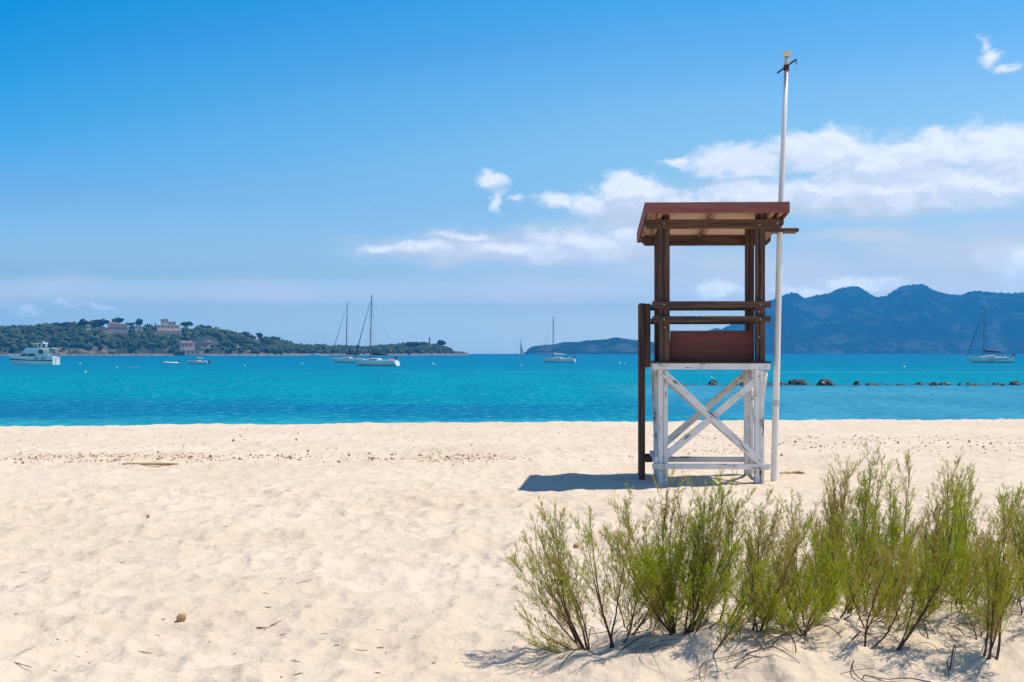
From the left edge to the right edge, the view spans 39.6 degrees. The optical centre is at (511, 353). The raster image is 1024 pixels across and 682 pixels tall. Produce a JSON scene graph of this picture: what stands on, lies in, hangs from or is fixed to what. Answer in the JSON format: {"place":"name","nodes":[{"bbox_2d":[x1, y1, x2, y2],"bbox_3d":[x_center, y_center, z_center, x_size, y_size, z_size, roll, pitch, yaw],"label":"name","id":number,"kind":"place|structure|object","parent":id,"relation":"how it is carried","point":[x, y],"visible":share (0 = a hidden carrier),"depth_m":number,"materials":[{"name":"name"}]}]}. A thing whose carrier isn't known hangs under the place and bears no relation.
{"place":"outdoors","nodes":[
{"label":"outdoors","id":0,"kind":"place"},
{"bbox_2d":[0,419,1023,681],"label":"sand beach","id":1,"kind":"structure","parent":0,"point":[254,541],"depth_m":12.24,"materials":[{"name":"beige sand"}]},
{"bbox_2d":[122,462,177,464],"bbox_3d":[-5.335,1.627,20.979,0.823,0.045,0.045,0,0,0],"label":"driftwood","id":2,"kind":"object","parent":1,"relation":"on","point":[149,463],"visible":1,"depth_m":20.96,"materials":[{"name":"brown wood"}]},
{"bbox_2d":[176,613,185,621],"bbox_3d":[-2.065,1.650,8.887,0.062,0.054,0.057,0,0,0],"label":"seagrass ball","id":3,"kind":"object","parent":1,"relation":"on","point":[180,617],"visible":1,"depth_m":8.87,"materials":[{"name":"brown plant"}]},
{"bbox_2d":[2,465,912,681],"bbox_3d":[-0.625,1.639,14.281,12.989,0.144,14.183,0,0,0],"label":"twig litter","id":4,"kind":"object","parent":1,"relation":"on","point":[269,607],"visible":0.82,"depth_m":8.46,"materials":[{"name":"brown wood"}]},
{"bbox_2d":[1,428,1022,465],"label":"beach wrack","id":5,"kind":"object","parent":1,"relation":"on","point":[435,460],"visible":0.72,"depth_m":23.09,"materials":[{"name":"brown plant"}]},
{"bbox_2d":[504,597,580,653],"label":"tamarisk bush","id":6,"kind":"object","parent":1,"relation":"on","point":[553,642],"visible":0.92,"depth_m":7.53,"materials":[{"name":"green plant"}]},
{"bbox_2d":[503,494,593,649],"bbox_3d":[0.184,1.204,7.767,0.388,0.885,0.624,0,0,-42],"label":"tamarisk bush","id":7,"kind":"object","parent":1,"relation":"on","point":[555,570],"visible":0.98,"depth_m":7.74,"materials":[{"name":"green plant"}]},
{"bbox_2d":[562,502,652,647],"bbox_3d":[0.508,1.163,7.478,0.513,0.807,0.741,0,0,0],"label":"tamarisk bush","id":8,"kind":"object","parent":1,"relation":"on","point":[599,597],"visible":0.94,"depth_m":7.35,"materials":[{"name":"green plant"}]},
{"bbox_2d":[575,523,658,627],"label":"tamarisk bush","id":9,"kind":"object","parent":1,"relation":"on","point":[625,590],"visible":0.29,"depth_m":7.80,"materials":[{"name":"green plant"}]},
{"bbox_2d":[597,466,696,634],"bbox_3d":[0.716,1.038,7.422,0.566,0.897,0.669,0,0,0],"label":"tamarisk bush","id":10,"kind":"object","parent":1,"relation":"on","point":[640,565],"visible":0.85,"depth_m":7.39,"materials":[{"name":"green plant"}]},
{"bbox_2d":[623,545,691,634],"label":"tamarisk bush","id":11,"kind":"object","parent":1,"relation":"on","point":[645,619],"visible":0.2,"depth_m":7.59,"materials":[{"name":"green plant"}]},
{"bbox_2d":[627,524,698,635],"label":"tamarisk bush","id":12,"kind":"object","parent":1,"relation":"on","point":[673,598],"visible":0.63,"depth_m":7.33,"materials":[{"name":"green plant"}]},
{"bbox_2d":[645,542,691,628],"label":"tamarisk bush","id":13,"kind":"object","parent":1,"relation":"on","point":[655,624],"visible":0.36,"depth_m":7.46,"materials":[{"name":"green plant"}]},
{"bbox_2d":[666,541,743,630],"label":"tamarisk bush","id":14,"kind":"object","parent":1,"relation":"on","point":[712,606],"visible":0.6,"depth_m":7.20,"materials":[{"name":"green plant"}]},
{"bbox_2d":[674,467,756,634],"bbox_3d":[1.038,1.020,7.300,0.433,0.886,0.523,0,0,21],"label":"tamarisk bush","id":15,"kind":"object","parent":1,"relation":"on","point":[703,556],"visible":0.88,"depth_m":7.30,"materials":[{"name":"green plant"}]},
{"bbox_2d":[637,202,798,483],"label":"lifeguard tower","id":16,"kind":"structure","parent":1,"relation":"on","point":[663,227],"depth_m":18.04,"materials":[{"name":"white paint"}]},
{"bbox_2d":[691,521,762,605],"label":"tamarisk bush","id":17,"kind":"object","parent":1,"relation":"on","point":[741,558],"visible":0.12,"depth_m":8.81,"materials":[{"name":"green plant"}]},
{"bbox_2d":[713,548,778,653],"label":"tamarisk bush","id":18,"kind":"object","parent":1,"relation":"on","point":[737,617],"visible":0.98,"depth_m":7.03,"materials":[{"name":"green plant"}]},
{"bbox_2d":[716,485,811,622],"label":"tamarisk bush","id":19,"kind":"object","parent":1,"relation":"on","point":[772,535],"visible":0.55,"depth_m":7.39,"materials":[{"name":"green plant"}]},
{"bbox_2d":[725,484,831,631],"bbox_3d":[1.387,1.055,7.202,0.565,0.815,0.408,0,0,-27],"label":"tamarisk bush","id":20,"kind":"object","parent":1,"relation":"on","point":[790,557],"visible":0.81,"depth_m":7.23,"materials":[{"name":"green plant"}]},
{"bbox_2d":[737,559,825,628],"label":"tamarisk bush","id":21,"kind":"object","parent":1,"relation":"on","point":[798,610],"visible":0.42,"depth_m":7.23,"materials":[{"name":"green plant"}]},
{"bbox_2d":[771,51,796,480],"bbox_3d":[3.470,-0.906,18.170,0.332,5.912,0.106,0,0,0],"label":"flagpole","id":22,"kind":"object","parent":1,"relation":"on","point":[776,385],"visible":0.91,"depth_m":18.14,"materials":[{"name":"metal"}]},
{"bbox_2d":[722,549,845,624],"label":"tamarisk bush","id":23,"kind":"object","parent":1,"relation":"on","point":[821,575],"visible":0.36,"depth_m":7.39,"materials":[{"name":"green plant"}]},
{"bbox_2d":[559,591,1023,681],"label":"fallen twigs","id":24,"kind":"object","parent":1,"relation":"on","point":[854,637],"visible":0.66,"depth_m":7.09,"materials":[{"name":"brown wood"}]},
{"bbox_2d":[780,471,803,473],"bbox_3d":[3.785,1.618,19.304,0.339,0.048,0.186,0,0,0],"label":"driftwood","id":25,"kind":"object","parent":1,"relation":"on","point":[792,472],"visible":0.96,"depth_m":19.32,"materials":[{"name":"brown wood"}]},
{"bbox_2d":[753,489,848,611],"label":"tamarisk bush","id":26,"kind":"object","parent":1,"relation":"on","point":[792,518],"visible":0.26,"depth_m":8.71,"materials":[{"name":"green plant"}]},
{"bbox_2d":[753,537,850,632],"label":"tamarisk bush","id":27,"kind":"object","parent":1,"relation":"on","point":[770,615],"visible":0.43,"depth_m":7.31,"materials":[{"name":"green plant"}]},
{"bbox_2d":[748,547,856,637],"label":"tamarisk bush","id":28,"kind":"object","parent":1,"relation":"on","point":[784,611],"visible":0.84,"depth_m":7.17,"materials":[{"name":"green plant"}]},
{"bbox_2d":[799,449,868,611],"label":"tamarisk bush","id":29,"kind":"object","parent":1,"relation":"on","point":[841,499],"visible":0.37,"depth_m":8.88,"materials":[{"name":"green plant"}]},
{"bbox_2d":[825,439,896,613],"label":"tamarisk bush","id":30,"kind":"object","parent":1,"relation":"on","point":[863,506],"visible":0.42,"depth_m":8.68,"materials":[{"name":"green plant"}]},
{"bbox_2d":[834,524,894,618],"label":"tamarisk bush","id":31,"kind":"object","parent":1,"relation":"on","point":[862,577],"visible":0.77,"depth_m":7.38,"materials":[{"name":"green plant"}]},
{"bbox_2d":[807,532,924,629],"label":"tamarisk bush","id":32,"kind":"object","parent":1,"relation":"on","point":[841,562],"visible":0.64,"depth_m":7.38,"materials":[{"name":"green plant"}]},
{"bbox_2d":[814,500,937,613],"bbox_3d":[2.055,1.194,8.069,0.539,0.753,0.640,0,0,-45],"label":"tamarisk bush","id":33,"kind":"object","parent":1,"relation":"on","point":[854,526],"visible":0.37,"depth_m":8.09,"materials":[{"name":"green plant"}]},
{"bbox_2d":[850,543,941,648],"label":"tamarisk bush","id":34,"kind":"object","parent":1,"relation":"on","point":[888,558],"visible":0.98,"depth_m":7.03,"materials":[{"name":"green plant"}]},
{"bbox_2d":[870,448,930,611],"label":"tamarisk bush","id":35,"kind":"object","parent":1,"relation":"on","point":[905,536],"visible":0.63,"depth_m":8.09,"materials":[{"name":"green plant"}]},
{"bbox_2d":[867,551,972,629],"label":"tamarisk bush","id":36,"kind":"object","parent":1,"relation":"on","point":[876,614],"visible":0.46,"depth_m":7.20,"materials":[{"name":"green plant"}]},
{"bbox_2d":[895,446,977,606],"bbox_3d":[2.630,1.125,8.895,0.536,1.123,0.533,0,0,22],"label":"tamarisk bush","id":37,"kind":"object","parent":1,"relation":"on","point":[937,511],"visible":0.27,"depth_m":8.90,"materials":[{"name":"green plant"}]},
{"bbox_2d":[897,538,977,608],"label":"tamarisk bush","id":38,"kind":"object","parent":1,"relation":"on","point":[923,583],"visible":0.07,"depth_m":8.83,"materials":[{"name":"green plant"}]},
{"bbox_2d":[896,464,987,650],"bbox_3d":[2.079,1.008,6.946,0.429,0.968,0.461,0,0,0],"label":"tamarisk bush","id":39,"kind":"object","parent":1,"relation":"on","point":[946,563],"visible":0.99,"depth_m":6.95,"materials":[{"name":"green plant"}]},
{"bbox_2d":[925,530,989,605],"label":"tamarisk bush","id":40,"kind":"object","parent":1,"relation":"on","point":[933,567],"visible":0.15,"depth_m":8.82,"materials":[{"name":"green plant"}]},
{"bbox_2d":[922,516,1011,611],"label":"tamarisk bush","id":41,"kind":"object","parent":1,"relation":"on","point":[965,579],"visible":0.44,"depth_m":7.30,"materials":[{"name":"green plant"}]},
{"bbox_2d":[930,535,1023,640],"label":"tamarisk bush","id":42,"kind":"object","parent":1,"relation":"on","point":[969,605],"visible":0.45,"depth_m":7.11,"materials":[{"name":"green plant"}]},
{"bbox_2d":[946,467,1023,604],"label":"tamarisk bush","id":43,"kind":"object","parent":1,"relation":"on","point":[970,523],"visible":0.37,"depth_m":7.73,"materials":[{"name":"green plant"}]},
{"bbox_2d":[959,481,1023,659],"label":"tamarisk bush","id":44,"kind":"object","parent":1,"relation":"on","point":[994,596],"visible":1,"depth_m":6.82,"materials":[{"name":"green plant"}]},
{"bbox_2d":[969,530,1020,630],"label":"tamarisk bush","id":45,"kind":"object","parent":1,"relation":"on","point":[972,609],"visible":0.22,"depth_m":7.28,"materials":[{"name":"green plant"}]},
{"bbox_2d":[991,489,1023,604],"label":"tamarisk bush","id":46,"kind":"object","parent":1,"relation":"on","point":[1020,526],"visible":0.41,"depth_m":7.53,"materials":[{"name":"green plant"}]},
{"bbox_2d":[0,354,1023,426],"bbox_3d":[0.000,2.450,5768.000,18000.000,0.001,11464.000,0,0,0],"label":"sea","id":47,"kind":"structure","parent":0,"point":[103,390],"depth_m":96.91,"materials":[{"name":"blue liquid"}]},
{"bbox_2d":[10,342,62,364],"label":"motor yacht","id":48,"kind":"object","parent":47,"relation":"on","point":[27,356],"visible":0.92,"depth_m":310.86,"materials":[{"name":"white plastic"}]},
{"bbox_2d":[164,361,179,363],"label":"dinghy","id":49,"kind":"object","parent":47,"relation":"on","point":[178,362],"visible":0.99,"depth_m":329.78,"materials":[{"name":"white plastic"}]},
{"bbox_2d":[187,328,209,363],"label":"sailing yacht","id":50,"kind":"object","parent":47,"relation":"on","point":[196,361],"visible":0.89,"depth_m":334.82,"materials":[{"name":"white plastic"}]},
{"bbox_2d":[0,320,468,355],"bbox_3d":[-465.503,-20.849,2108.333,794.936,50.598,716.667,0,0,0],"label":"headland","id":51,"kind":"structure","parent":47,"relation":"on","point":[13,337],"depth_m":1871.75,"materials":[{"name":"green plant"}]},
{"bbox_2d":[59,322,71,325],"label":"pine tree","id":52,"kind":"object","parent":51,"relation":"on","point":[65,323],"visible":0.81,"depth_m":1916.77,"materials":[{"name":"green plant"}]},
{"bbox_2d":[79,319,87,325],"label":"pine tree","id":53,"kind":"object","parent":51,"relation":"on","point":[82,321],"visible":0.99,"depth_m":1924.08,"materials":[{"name":"green plant"}]},
{"bbox_2d":[98,319,108,325],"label":"pine tree","id":54,"kind":"object","parent":51,"relation":"on","point":[102,322],"visible":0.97,"depth_m":1952.21,"materials":[{"name":"green plant"}]},
{"bbox_2d":[97,322,127,332],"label":"villa","id":55,"kind":"object","parent":51,"relation":"on","point":[115,327],"visible":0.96,"depth_m":1917.07,"materials":[{"name":"white paint"}]},
{"bbox_2d":[112,317,123,323],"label":"pine tree","id":56,"kind":"object","parent":51,"relation":"on","point":[119,320],"visible":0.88,"depth_m":1994.41,"materials":[{"name":"green plant"}]},
{"bbox_2d":[134,318,142,324],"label":"pine tree","id":57,"kind":"object","parent":51,"relation":"on","point":[139,321],"visible":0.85,"depth_m":2002.76,"materials":[{"name":"green plant"}]},
{"bbox_2d":[134,325,145,331],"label":"house","id":58,"kind":"structure","parent":51,"relation":"on","point":[137,328],"depth_m":1933.47,"materials":[{"name":"white paint"}]},
{"bbox_2d":[154,319,181,333],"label":"villa","id":59,"kind":"object","parent":51,"relation":"on","point":[165,326],"visible":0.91,"depth_m":1931.39,"materials":[{"name":"beige paint"}]},
{"bbox_2d":[180,321,192,326],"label":"pine tree","id":60,"kind":"object","parent":51,"relation":"on","point":[188,323],"visible":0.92,"depth_m":2013.43,"materials":[{"name":"green plant"}]},
{"bbox_2d":[179,341,203,354],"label":"boathouse","id":61,"kind":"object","parent":51,"relation":"on","point":[186,347],"visible":0.88,"depth_m":1829.63,"materials":[{"name":"paint"}]},
{"bbox_2d":[404,342,421,344],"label":"pine tree","id":62,"kind":"object","parent":51,"relation":"on","point":[413,343],"visible":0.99,"depth_m":2197.30,"materials":[{"name":"green plant"}]},
{"bbox_2d":[437,340,445,345],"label":"pine tree","id":63,"kind":"object","parent":51,"relation":"on","point":[442,342],"visible":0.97,"depth_m":2290.08,"materials":[{"name":"green plant"}]},
{"bbox_2d":[311,341,321,355],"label":"moored boat","id":64,"kind":"object","parent":47,"relation":"on","point":[316,354],"visible":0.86,"depth_m":1499.28,"materials":[{"name":"white plastic"}]},
{"bbox_2d":[330,303,364,362],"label":"sailing yacht","id":65,"kind":"object","parent":47,"relation":"on","point":[347,359],"visible":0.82,"depth_m":388.44,"materials":[{"name":"white plastic"}]},
{"bbox_2d":[354,294,399,365],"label":"sailing yacht","id":66,"kind":"object","parent":47,"relation":"on","point":[375,361],"visible":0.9,"depth_m":285.33,"materials":[{"name":"white plastic"}]},
{"bbox_2d":[542,320,575,361],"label":"sailing yacht","id":67,"kind":"object","parent":47,"relation":"on","point":[557,359],"visible":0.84,"depth_m":392.38,"materials":[{"name":"white plastic"}]},
{"bbox_2d":[708,380,717,384],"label":"rock","id":68,"kind":"object","parent":47,"relation":"in","point":[712,382],"visible":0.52,"depth_m":110.85,"materials":[{"name":"grey stone"}]},
{"bbox_2d":[788,379,808,384],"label":"rock","id":69,"kind":"object","parent":47,"relation":"in","point":[797,382],"visible":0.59,"depth_m":111.39,"materials":[{"name":"grey stone"}]},
{"bbox_2d":[816,379,834,385],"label":"rock","id":70,"kind":"object","parent":47,"relation":"in","point":[824,382],"visible":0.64,"depth_m":108.50,"materials":[{"name":"grey stone"}]},
{"bbox_2d":[683,382,1023,386],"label":"reef stones","id":71,"kind":"object","parent":47,"relation":"in","point":[849,386],"visible":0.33,"depth_m":110.12,"materials":[{"name":"grey stone"}]},
{"bbox_2d":[929,382,938,385],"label":"rock","id":72,"kind":"object","parent":47,"relation":"in","point":[933,384],"visible":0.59,"depth_m":108.70,"materials":[{"name":"grey stone"}]},
{"bbox_2d":[967,307,1014,362],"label":"sailing yacht","id":73,"kind":"object","parent":47,"relation":"on","point":[989,359],"visible":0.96,"depth_m":383.56,"materials":[{"name":"white plastic"}]},
{"bbox_2d":[1009,381,1019,384],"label":"rock","id":74,"kind":"object","parent":47,"relation":"in","point":[1014,383],"visible":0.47,"depth_m":110.81,"materials":[{"name":"grey stone"}]},
{"bbox_2d":[0,0,1023,353],"label":"sky","id":75,"kind":"structure","parent":0,"point":[223,164],"materials":[{"name":"blue"}]},
{"bbox_2d":[524,337,653,353],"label":"island","id":76,"kind":"structure","parent":0,"point":[615,345],"depth_m":5338.98,"materials":[{"name":"blue stone"}]},
{"bbox_2d":[706,284,1023,353],"bbox_3d":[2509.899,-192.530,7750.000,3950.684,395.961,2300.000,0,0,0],"label":"mountains","id":77,"kind":"structure","parent":0,"point":[917,319],"depth_m":7101.37,"materials":[{"name":"blue stone"}]}
]}

